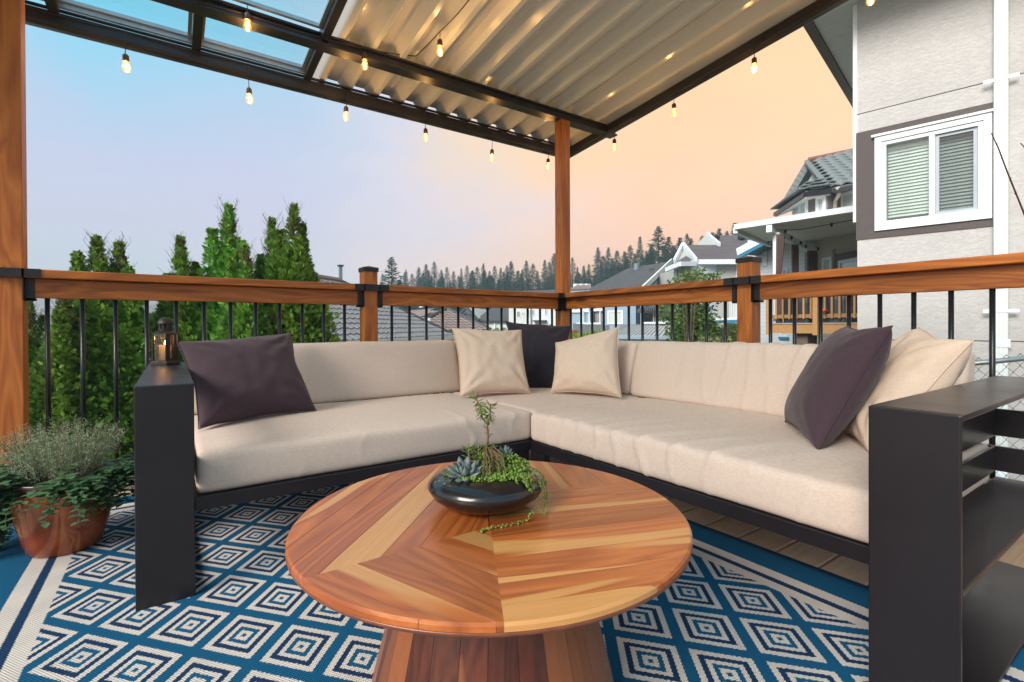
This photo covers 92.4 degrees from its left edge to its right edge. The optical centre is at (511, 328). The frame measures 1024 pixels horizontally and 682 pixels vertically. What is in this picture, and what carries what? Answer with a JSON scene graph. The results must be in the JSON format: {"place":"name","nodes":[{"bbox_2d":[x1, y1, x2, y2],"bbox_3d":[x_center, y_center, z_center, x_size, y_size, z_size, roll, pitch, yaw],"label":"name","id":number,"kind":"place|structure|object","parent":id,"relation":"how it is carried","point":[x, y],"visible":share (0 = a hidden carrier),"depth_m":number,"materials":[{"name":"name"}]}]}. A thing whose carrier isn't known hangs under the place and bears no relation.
{"place":"outdoors","nodes":[
{"label":"outdoors","id":0,"kind":"place"},
{"bbox_2d":[25,0,852,298],"label":"sky","id":1,"kind":"structure","parent":0,"point":[146,152],"materials":[{"name":"blue"}]},
{"bbox_2d":[114,450,1023,585],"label":"deck floor","id":2,"kind":"structure","parent":0,"point":[843,566],"depth_m":1.79,"materials":[{"name":"brown wood"}]},
{"bbox_2d":[0,0,28,466],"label":"roof post","id":3,"kind":"object","parent":2,"relation":"on","point":[14,386],"visible":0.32,"depth_m":2.17,"materials":[{"name":"brown wood"}]},
{"bbox_2d":[358,266,380,399],"bbox_3d":[-0.902,0.196,3.112,0.104,1.193,0.124,0,0,-35],"label":"railing post","id":4,"kind":"object","parent":2,"relation":"on","point":[369,310],"visible":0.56,"depth_m":3.08,"materials":[{"name":"brown wood"}]},
{"bbox_2d":[0,481,1023,681],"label":"rug","id":5,"kind":"object","parent":2,"relation":"on","point":[724,607],"visible":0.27,"depth_m":1.33,"materials":[{"name":"blue fabric"}]},
{"bbox_2d":[0,414,134,557],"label":"flower pot","id":6,"kind":"object","parent":5,"relation":"on","point":[65,504],"visible":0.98,"depth_m":1.70,"materials":[{"name":"ceramic"}]},
{"bbox_2d":[285,460,692,681],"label":"coffee table","id":7,"kind":"object","parent":5,"relation":"on","point":[438,592],"visible":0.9,"depth_m":0.88,"materials":[{"name":"brown wood"}]},
{"bbox_2d":[428,390,548,533],"bbox_3d":[-0.057,0.270,1.113,0.262,0.261,0.270,0,0,-35],"label":"bowl planter","id":8,"kind":"object","parent":7,"relation":"on","point":[502,480],"visible":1,"depth_m":1.04,"materials":[{"name":"black ceramic"}]},
{"bbox_2d":[555,119,569,338],"bbox_3d":[0.414,-0.461,4.020,0.119,2.485,0.119,0,0,-35],"label":"roof post","id":9,"kind":"object","parent":2,"relation":"on","point":[562,205],"visible":0.52,"depth_m":4.00,"materials":[{"name":"brown wood"}]},
{"bbox_2d":[21,268,562,462],"bbox_3d":[-0.907,0.229,3.121,3.146,1.016,0.144,0,0,-35],"label":"deck railing","id":10,"kind":"object","parent":9,"relation":"attached to","point":[48,285],"visible":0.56,"depth_m":2.63,"materials":[{"name":"brown wood"}]},
{"bbox_2d":[25,0,848,157],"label":"patio roof","id":11,"kind":"structure","parent":9,"relation":"on","point":[587,69],"depth_m":3.19,"materials":[{"name":"white paint"}]},
{"bbox_2d":[25,6,554,163],"bbox_3d":[-1.065,-1.546,3.519,3.939,0.282,0.051,0,0,-35],"label":"string light","id":12,"kind":"object","parent":11,"relation":"hanging from","point":[125,57],"visible":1,"depth_m":3.13,"materials":[{"name":"black"}]},
{"bbox_2d":[193,0,468,67],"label":"string light","id":13,"kind":"object","parent":11,"relation":"hanging from","point":[247,16],"visible":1,"depth_m":2.87,"materials":[{"name":"black"}]},
{"bbox_2d":[570,0,871,149],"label":"string light","id":14,"kind":"object","parent":11,"relation":"hanging from","point":[754,60],"visible":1,"depth_m":3.35,"materials":[{"name":"black"}]},
{"bbox_2d":[561,252,1023,478],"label":"deck railing","id":15,"kind":"object","parent":9,"relation":"attached to","point":[992,273],"visible":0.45,"depth_m":2.34,"materials":[{"name":"brown wood"}]},
{"bbox_2d":[134,339,1023,681],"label":"sectional sofa","id":16,"kind":"object","parent":2,"relation":"on","point":[916,509],"visible":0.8,"depth_m":1.51,"materials":[{"name":"fabric"}]},
{"bbox_2d":[150,317,179,364],"bbox_3d":[-1.563,0.053,2.213,0.111,0.213,0.124,0,0,-35],"label":"lantern","id":17,"kind":"object","parent":16,"relation":"on","point":[168,348],"visible":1,"depth_m":2.19,"materials":[{"name":"brown metal"}]},
{"bbox_2d":[176,332,316,428],"bbox_3d":[-1.139,0.197,2.147,0.309,0.358,0.537,0,0,36],"label":"throw pillow","id":18,"kind":"object","parent":16,"relation":"on","point":[241,379],"visible":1,"depth_m":2.05,"materials":[{"name":"purple fabric"}]},
{"bbox_2d":[452,328,530,396],"bbox_3d":[-0.117,0.180,2.814,0.416,0.376,0.260,0,0,-18],"label":"throw pillow","id":19,"kind":"object","parent":16,"relation":"on","point":[490,361],"visible":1,"depth_m":2.74,"materials":[{"name":"beige fabric"}]},
{"bbox_2d":[505,321,570,387],"bbox_3d":[0.158,0.169,3.228,0.457,0.447,0.332,0,0,8],"label":"throw pillow","id":20,"kind":"object","parent":16,"relation":"on","point":[539,341],"visible":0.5,"depth_m":3.17,"materials":[{"name":"black fabric"}]},
{"bbox_2d":[551,327,621,397],"bbox_3d":[0.421,0.176,2.789,0.467,0.378,0.228,0,0,31],"label":"throw pillow","id":21,"kind":"object","parent":16,"relation":"on","point":[587,364],"visible":1,"depth_m":2.71,"materials":[{"name":"beige fabric"}]},
{"bbox_2d":[784,325,892,449],"bbox_3d":[1.093,0.182,1.688,0.238,0.391,0.460,0,0,18],"label":"throw pillow","id":22,"kind":"object","parent":16,"relation":"on","point":[834,384],"visible":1,"depth_m":1.52,"materials":[{"name":"purple fabric"}]},
{"bbox_2d":[843,327,974,450],"bbox_3d":[1.239,0.187,1.597,0.274,0.386,0.363,0,0,16],"label":"throw pillow","id":23,"kind":"object","parent":16,"relation":"on","point":[919,361],"visible":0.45,"depth_m":1.47,"materials":[{"name":"beige fabric"}]},
{"bbox_2d":[733,256,761,342],"bbox_3d":[1.312,0.188,2.735,0.124,1.193,0.104,0,0,-35],"label":"railing post","id":24,"kind":"object","parent":2,"relation":"on","point":[748,321],"visible":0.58,"depth_m":2.71,"materials":[{"name":"brown wood"}]},
{"bbox_2d":[783,298,811,322],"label":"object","id":25,"kind":"object","parent":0,"point":[800,310],"visible":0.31,"depth_m":12.27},
{"bbox_2d":[823,296,856,322],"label":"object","id":26,"kind":"object","parent":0,"point":[843,311],"visible":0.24,"depth_m":11.61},
{"bbox_3d":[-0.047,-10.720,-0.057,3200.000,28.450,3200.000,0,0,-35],"label":"ground","id":27,"kind":"structure","parent":0,"visible":0},
{"bbox_2d":[28,298,50,372],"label":"cedar tree","id":28,"kind":"object","parent":27,"relation":"on","point":[34,345],"visible":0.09,"depth_m":4.29,"materials":[{"name":"green plant"}]},
{"bbox_2d":[29,299,133,462],"bbox_3d":[-3.765,1.646,4.090,1.884,3.992,1.841,0,0,-10],"label":"cedar tree","id":29,"kind":"object","parent":27,"relation":"on","point":[65,351],"visible":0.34,"depth_m":3.97,"materials":[{"name":"green plant"}]},
{"bbox_2d":[37,229,151,459],"bbox_3d":[-3.657,1.375,4.396,1.981,4.540,2.073,0,0,-35],"label":"cedar tree","id":30,"kind":"object","parent":27,"relation":"on","point":[93,310],"visible":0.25,"depth_m":4.24,"materials":[{"name":"green plant"}]},
{"bbox_2d":[70,232,162,459],"bbox_3d":[-3.590,1.378,4.488,2.019,4.531,1.965,0,0,-35],"label":"cedar tree","id":31,"kind":"object","parent":27,"relation":"on","point":[131,313],"visible":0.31,"depth_m":4.36,"materials":[{"name":"green plant"}]},
{"bbox_2d":[122,231,210,453],"bbox_3d":[-3.324,1.332,4.910,1.894,4.620,1.892,0,0,-35],"label":"cedar tree","id":32,"kind":"object","parent":27,"relation":"on","point":[188,317],"visible":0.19,"depth_m":4.77,"materials":[{"name":"green plant"}]},
{"bbox_2d":[179,194,254,361],"bbox_3d":[-2.912,1.126,5.088,2.233,5.034,2.237,0,0,-35],"label":"cedar tree","id":33,"kind":"object","parent":27,"relation":"on","point":[218,252],"visible":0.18,"depth_m":4.97,"materials":[{"name":"green plant"}]},
{"bbox_2d":[206,238,276,340],"bbox_3d":[-2.619,1.375,4.833,1.711,4.526,1.751,0,0,-2],"label":"cedar tree","id":34,"kind":"object","parent":27,"relation":"on","point":[243,320],"visible":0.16,"depth_m":4.69,"materials":[{"name":"green plant"}]},
{"bbox_2d":[30,263,454,400],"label":"tiled house","id":35,"kind":"structure","parent":27,"relation":"on","point":[400,323],"depth_m":15.49,"materials":[{"name":"grey concrete"}]},
{"bbox_2d":[253,211,299,341],"bbox_3d":[-2.593,1.175,5.308,1.842,4.928,1.823,0,0,-35],"label":"cedar tree","id":36,"kind":"object","parent":27,"relation":"on","point":[263,260],"visible":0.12,"depth_m":5.24,"materials":[{"name":"green plant"}]},
{"bbox_2d":[258,200,342,402],"bbox_3d":[-2.302,1.126,5.337,2.155,5.027,2.246,0,0,-35],"label":"cedar tree","id":37,"kind":"object","parent":27,"relation":"on","point":[293,262],"visible":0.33,"depth_m":5.06,"materials":[{"name":"green plant"}]},
{"bbox_2d":[382,257,407,310],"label":"conifer tree","id":38,"kind":"object","parent":27,"relation":"on","point":[393,278],"visible":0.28,"depth_m":61.74,"materials":[{"name":"green plant"}]},
{"bbox_2d":[409,274,417,306],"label":"conifer tree","id":39,"kind":"object","parent":27,"relation":"on","point":[411,281],"visible":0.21,"depth_m":109.62,"materials":[{"name":"green plant"}]},
{"bbox_2d":[411,267,420,307],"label":"conifer tree","id":40,"kind":"object","parent":27,"relation":"on","point":[419,273],"visible":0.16,"depth_m":111.73,"materials":[{"name":"green plant"}]},
{"bbox_2d":[423,271,433,286],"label":"conifer tree","id":41,"kind":"object","parent":27,"relation":"on","point":[429,276],"visible":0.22,"depth_m":92.50,"materials":[{"name":"green plant"}]},
{"bbox_2d":[429,262,438,286],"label":"conifer tree","id":42,"kind":"object","parent":27,"relation":"on","point":[434,273],"visible":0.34,"depth_m":111.56,"materials":[{"name":"green plant"}]},
{"bbox_2d":[444,267,452,287],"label":"conifer tree","id":43,"kind":"object","parent":27,"relation":"on","point":[447,272],"visible":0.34,"depth_m":104.28,"materials":[{"name":"plant"}]},
{"bbox_2d":[411,306,491,392],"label":"tiled house","id":44,"kind":"structure","parent":27,"relation":"on","point":[450,318],"depth_m":25.09,"materials":[{"name":"brown tile"}]},
{"bbox_2d":[451,271,456,287],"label":"conifer tree","id":45,"kind":"object","parent":27,"relation":"on","point":[453,277],"visible":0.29,"depth_m":111.93,"materials":[{"name":"green plant"}]},
{"bbox_2d":[455,276,462,310],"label":"conifer tree","id":46,"kind":"object","parent":27,"relation":"on","point":[458,282],"visible":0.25,"depth_m":93.77,"materials":[{"name":"green plant"}]},
{"bbox_2d":[464,265,469,288],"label":"conifer tree","id":47,"kind":"object","parent":27,"relation":"on","point":[467,267],"visible":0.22,"depth_m":111.21,"materials":[{"name":"green plant"}]},
{"bbox_2d":[466,274,475,307],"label":"conifer tree","id":48,"kind":"object","parent":27,"relation":"on","point":[470,284],"visible":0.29,"depth_m":87.78,"materials":[{"name":"green plant"}]},
{"bbox_2d":[474,267,481,285],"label":"conifer tree","id":49,"kind":"object","parent":27,"relation":"on","point":[477,276],"visible":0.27,"depth_m":104.26,"materials":[{"name":"plant"}]},
{"bbox_2d":[460,307,508,330],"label":"gabled house","id":50,"kind":"structure","parent":27,"relation":"on","point":[494,317],"depth_m":45.64,"materials":[{"name":"stone"}]},
{"bbox_2d":[478,279,491,308],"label":"conifer tree","id":51,"kind":"object","parent":27,"relation":"on","point":[486,281],"visible":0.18,"depth_m":76.79,"materials":[{"name":"green plant"}]},
{"bbox_2d":[488,275,496,289],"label":"conifer tree","id":52,"kind":"object","parent":27,"relation":"on","point":[491,281],"visible":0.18,"depth_m":89.86,"materials":[{"name":"green plant"}]},
{"bbox_2d":[492,266,498,283],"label":"conifer tree","id":53,"kind":"object","parent":27,"relation":"on","point":[494,272],"visible":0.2,"depth_m":105.98,"materials":[{"name":"plant"}]},
{"bbox_2d":[496,268,503,289],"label":"conifer tree","id":54,"kind":"object","parent":27,"relation":"on","point":[499,275],"visible":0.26,"depth_m":97.03,"materials":[{"name":"green plant"}]},
{"bbox_2d":[504,274,512,290],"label":"conifer tree","id":55,"kind":"object","parent":27,"relation":"on","point":[507,281],"visible":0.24,"depth_m":92.20,"materials":[{"name":"green plant"}]},
{"bbox_2d":[505,261,516,286],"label":"conifer tree","id":56,"kind":"object","parent":27,"relation":"on","point":[511,269],"visible":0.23,"depth_m":101.17,"materials":[{"name":"green plant"}]},
{"bbox_2d":[514,270,520,290],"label":"conifer tree","id":57,"kind":"object","parent":27,"relation":"on","point":[518,277],"visible":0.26,"depth_m":93.15,"materials":[{"name":"green plant"}]},
{"bbox_2d":[519,275,525,290],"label":"conifer tree","id":58,"kind":"object","parent":27,"relation":"on","point":[521,285],"visible":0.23,"depth_m":88.30,"materials":[{"name":"green plant"}]},
{"bbox_2d":[522,261,533,289],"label":"conifer tree","id":59,"kind":"object","parent":27,"relation":"on","point":[526,271],"visible":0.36,"depth_m":99.31,"materials":[{"name":"green plant"}]},
{"bbox_2d":[527,264,538,290],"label":"conifer tree","id":60,"kind":"object","parent":27,"relation":"on","point":[532,276],"visible":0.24,"depth_m":109.45,"materials":[{"name":"green plant"}]},
{"bbox_2d":[534,271,541,289],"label":"conifer tree","id":61,"kind":"object","parent":27,"relation":"on","point":[537,278],"visible":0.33,"depth_m":99.13,"materials":[{"name":"green plant"}]},
{"bbox_2d":[536,260,548,289],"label":"conifer tree","id":62,"kind":"object","parent":27,"relation":"on","point":[544,273],"visible":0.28,"depth_m":106.75,"materials":[{"name":"green plant"}]},
{"bbox_2d":[542,262,551,284],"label":"conifer tree","id":63,"kind":"object","parent":27,"relation":"on","point":[547,271],"visible":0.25,"depth_m":98.98,"materials":[{"name":"plant"}]},
{"bbox_2d":[509,289,586,325],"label":"townhouse","id":64,"kind":"structure","parent":27,"relation":"on","point":[533,316],"depth_m":41.21,"materials":[{"name":"white"}]},
{"bbox_2d":[546,253,554,289],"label":"conifer tree","id":65,"kind":"object","parent":27,"relation":"on","point":[552,275],"visible":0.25,"depth_m":96.77,"materials":[{"name":"green plant"}]},
{"bbox_2d":[570,258,576,283],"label":"conifer tree","id":66,"kind":"object","parent":27,"relation":"on","point":[572,266],"visible":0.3,"depth_m":110.46,"materials":[{"name":"plant"}]},
{"bbox_2d":[572,333,589,338],"bbox_3d":[1.954,1.746,13.898,1.012,3.287,0.925,0,0,-1],"label":"bush","id":67,"kind":"object","parent":27,"relation":"on","point":[577,335],"visible":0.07,"depth_m":13.80,"materials":[{"name":"green plant"}]},
{"bbox_2d":[571,284,590,288],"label":"distant house","id":68,"kind":"structure","parent":27,"relation":"on","point":[581,286],"depth_m":60.44,"materials":[{"name":"white"}]},
{"bbox_2d":[580,270,586,283],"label":"conifer tree","id":69,"kind":"object","parent":27,"relation":"on","point":[583,278],"visible":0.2,"depth_m":85.54,"materials":[{"name":"green plant"}]},
{"bbox_2d":[573,323,609,334],"bbox_3d":[3.957,0.662,25.168,2.223,1.917,0.300,0,0,43],"label":"board fence","id":70,"kind":"object","parent":27,"relation":"on","point":[585,327],"visible":0.27,"depth_m":25.08,"materials":[{"name":"white wood"}]},
{"bbox_2d":[589,247,602,284],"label":"conifer tree","id":71,"kind":"object","parent":27,"relation":"on","point":[598,258],"visible":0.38,"depth_m":107.44,"materials":[{"name":"green plant"}]},
{"bbox_2d":[591,256,609,283],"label":"conifer tree","id":72,"kind":"object","parent":27,"relation":"on","point":[603,262],"visible":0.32,"depth_m":97.14,"materials":[{"name":"green plant"}]},
{"bbox_2d":[600,247,611,274],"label":"conifer tree","id":73,"kind":"object","parent":27,"relation":"on","point":[607,257],"visible":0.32,"depth_m":107.01,"materials":[{"name":"green plant"}]},
{"bbox_2d":[614,251,623,272],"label":"conifer tree","id":74,"kind":"object","parent":27,"relation":"on","point":[616,255],"visible":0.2,"depth_m":100.44,"materials":[{"name":"plant"}]},
{"bbox_2d":[570,259,672,339],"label":"blue house","id":75,"kind":"structure","parent":27,"relation":"on","point":[636,275],"depth_m":28.91,"materials":[{"name":"wood"}]},
{"bbox_2d":[607,310,622,323],"bbox_3d":[5.728,-0.640,27.219,0.918,0.763,0.070,0,0,34],"label":"window","id":76,"kind":"structure","parent":75,"relation":"in","point":[610,314],"depth_m":27.25,"materials":[{"name":"grey"}]},
{"bbox_2d":[619,251,629,269],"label":"conifer tree","id":77,"kind":"object","parent":27,"relation":"on","point":[623,258],"visible":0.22,"depth_m":91.27,"materials":[{"name":"green plant"}]},
{"bbox_2d":[625,245,633,268],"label":"conifer tree","id":78,"kind":"object","parent":27,"relation":"on","point":[630,255],"visible":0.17,"depth_m":101.60,"materials":[{"name":"green plant"}]},
{"bbox_2d":[619,324,655,332],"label":"outbuilding","id":79,"kind":"structure","parent":27,"relation":"on","point":[622,327],"depth_m":21.72,"materials":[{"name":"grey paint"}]},
{"bbox_2d":[636,236,644,265],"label":"conifer tree","id":80,"kind":"object","parent":27,"relation":"on","point":[639,246],"visible":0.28,"depth_m":99.76,"materials":[{"name":"green plant"}]},
{"bbox_2d":[618,325,670,340],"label":"garden shed","id":81,"kind":"structure","parent":27,"relation":"on","point":[649,333],"depth_m":16.48,"materials":[{"name":"metal"}]},
{"bbox_2d":[643,253,653,265],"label":"conifer tree","id":82,"kind":"object","parent":27,"relation":"on","point":[648,258],"visible":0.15,"depth_m":75.01,"materials":[{"name":"green plant"}]},
{"bbox_2d":[640,226,666,265],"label":"conifer tree","id":83,"kind":"object","parent":27,"relation":"on","point":[658,247],"visible":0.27,"depth_m":85.47,"materials":[{"name":"green plant"}]},
{"bbox_2d":[657,245,667,262],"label":"conifer tree","id":84,"kind":"object","parent":27,"relation":"on","point":[661,252],"visible":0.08,"depth_m":81.25,"materials":[{"name":"green plant"}]},
{"bbox_2d":[662,236,673,261],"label":"conifer tree","id":85,"kind":"object","parent":27,"relation":"on","point":[668,249],"visible":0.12,"depth_m":79.93,"materials":[{"name":"green plant"}]},
{"bbox_2d":[666,245,677,260],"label":"conifer tree","id":86,"kind":"object","parent":27,"relation":"on","point":[673,249],"visible":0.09,"depth_m":77.68,"materials":[{"name":"green plant"}]},
{"bbox_2d":[672,237,682,251],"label":"conifer tree","id":87,"kind":"object","parent":27,"relation":"on","point":[679,242],"visible":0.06,"depth_m":80.30,"materials":[{"name":"plant"}]},
{"bbox_2d":[666,324,699,341],"bbox_3d":[5.107,1.334,14.427,1.086,2.939,1.266,0,0,34],"label":"bush","id":88,"kind":"object","parent":27,"relation":"on","point":[683,338],"visible":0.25,"depth_m":14.22,"materials":[{"name":"green plant"}]},
{"bbox_2d":[653,267,724,341],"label":"broadleaf tree","id":89,"kind":"object","parent":27,"relation":"on","point":[699,319],"visible":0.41,"depth_m":14.10,"materials":[{"name":"green plant"}]},
{"bbox_2d":[670,270,707,341],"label":"sapling","id":90,"kind":"object","parent":27,"relation":"on","point":[688,277],"visible":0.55,"depth_m":13.43,"materials":[{"name":"green plant"}]},
{"bbox_2d":[658,232,748,329],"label":"gabled house","id":91,"kind":"structure","parent":27,"relation":"on","point":[711,253],"depth_m":23.52,"materials":[{"name":"white"}]},
{"bbox_2d":[693,336,736,342],"bbox_3d":[5.508,1.450,13.600,1.338,2.507,1.420,0,0,28],"label":"bush","id":92,"kind":"object","parent":27,"relation":"on","point":[720,339],"visible":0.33,"depth_m":13.41,"materials":[{"name":"green plant"}]},
{"bbox_2d":[708,327,736,341],"bbox_3d":[6.617,1.176,16.145,1.550,2.452,1.526,0,0,25],"label":"bush","id":93,"kind":"object","parent":27,"relation":"on","point":[730,332],"visible":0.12,"depth_m":15.82,"materials":[{"name":"green plant"}]},
{"bbox_2d":[718,323,736,341],"bbox_3d":[8.138,0.878,18.019,1.346,2.168,1.437,0,0,-35],"label":"bush","id":94,"kind":"object","parent":27,"relation":"on","point":[733,326],"visible":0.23,"depth_m":17.79,"materials":[{"name":"green plant"}]},
{"bbox_2d":[714,240,815,343],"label":"white sided house","id":95,"kind":"structure","parent":27,"relation":"on","point":[755,249],"depth_m":17.48,"materials":[{"name":"white"}]},
{"bbox_2d":[762,251,767,265],"bbox_3d":[9.153,-2.670,17.760,0.070,0.799,0.180,0,0,-20],"label":"window","id":96,"kind":"structure","parent":95,"relation":"in","point":[765,254],"depth_m":17.70,"materials":[{"name":"grey glass"}]},
{"bbox_2d":[733,148,856,344],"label":"patio cover house","id":97,"kind":"structure","parent":27,"relation":"on","point":[820,192],"depth_m":14.42,"materials":[{"name":"grey wood"}]},
{"bbox_2d":[799,200,807,213],"bbox_3d":[9.214,-3.809,15.525,0.070,0.562,0.789,0,0,18],"label":"window","id":98,"kind":"structure","parent":97,"relation":"in","point":[803,208],"depth_m":15.42,"materials":[{"name":"white glass"}]},
{"bbox_2d":[781,220,851,250],"bbox_3d":[7.810,-2.435,12.971,2.501,0.439,1.370,-2,1,-76],"label":"string light","id":99,"kind":"object","parent":97,"relation":"hanging from","point":[800,242],"visible":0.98,"depth_m":12.82,"materials":[{"name":"black metal"}]},
{"bbox_2d":[815,196,825,210],"bbox_3d":[9.335,-3.745,14.839,0.070,0.530,0.291,0,0,-32],"label":"window","id":100,"kind":"structure","parent":97,"relation":"in","point":[820,202],"depth_m":14.85,"materials":[{"name":"white glass"}]},
{"bbox_2d":[822,256,830,269],"bbox_3d":[10.167,-1.949,15.833,0.070,0.719,0.450,0,0,-1],"label":"window","id":101,"kind":"structure","parent":97,"relation":"in","point":[826,262],"depth_m":15.88,"materials":[{"name":"grey glass"}]},
{"bbox_2d":[841,190,852,206],"bbox_3d":[10.062,-3.653,14.662,0.070,0.967,0.644,0,0,-12],"label":"window","id":102,"kind":"structure","parent":97,"relation":"in","point":[846,197],"depth_m":14.72,"materials":[{"name":"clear glass"}]},
{"bbox_2d":[838,257,856,268],"bbox_3d":[10.165,-1.778,14.825,0.070,0.667,0.855,0,0,-1],"label":"window","id":103,"kind":"structure","parent":97,"relation":"in","point":[852,262],"depth_m":14.84,"materials":[{"name":"grey glass"}]},
{"bbox_2d":[803,0,1023,480],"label":"stucco house","id":104,"kind":"structure","parent":27,"relation":"on","point":[933,91],"depth_m":5.77,"materials":[{"name":"white paint"}]},
{"bbox_2d":[871,108,993,230],"bbox_3d":[5.018,-1.823,5.894,1.103,1.198,0.365,0,0,44],"label":"window","id":105,"kind":"structure","parent":104,"relation":"in","point":[940,171],"depth_m":5.81,"materials":[{"name":"white plastic"}]},
{"bbox_2d":[975,353,1023,479],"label":"chain link fence","id":106,"kind":"object","parent":27,"relation":"on","point":[1016,359],"visible":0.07,"depth_m":3.16,"materials":[{"name":"metal"}]},
{"bbox_2d":[991,133,1023,214],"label":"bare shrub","id":107,"kind":"object","parent":27,"relation":"on","point":[1013,187],"visible":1,"depth_m":2.50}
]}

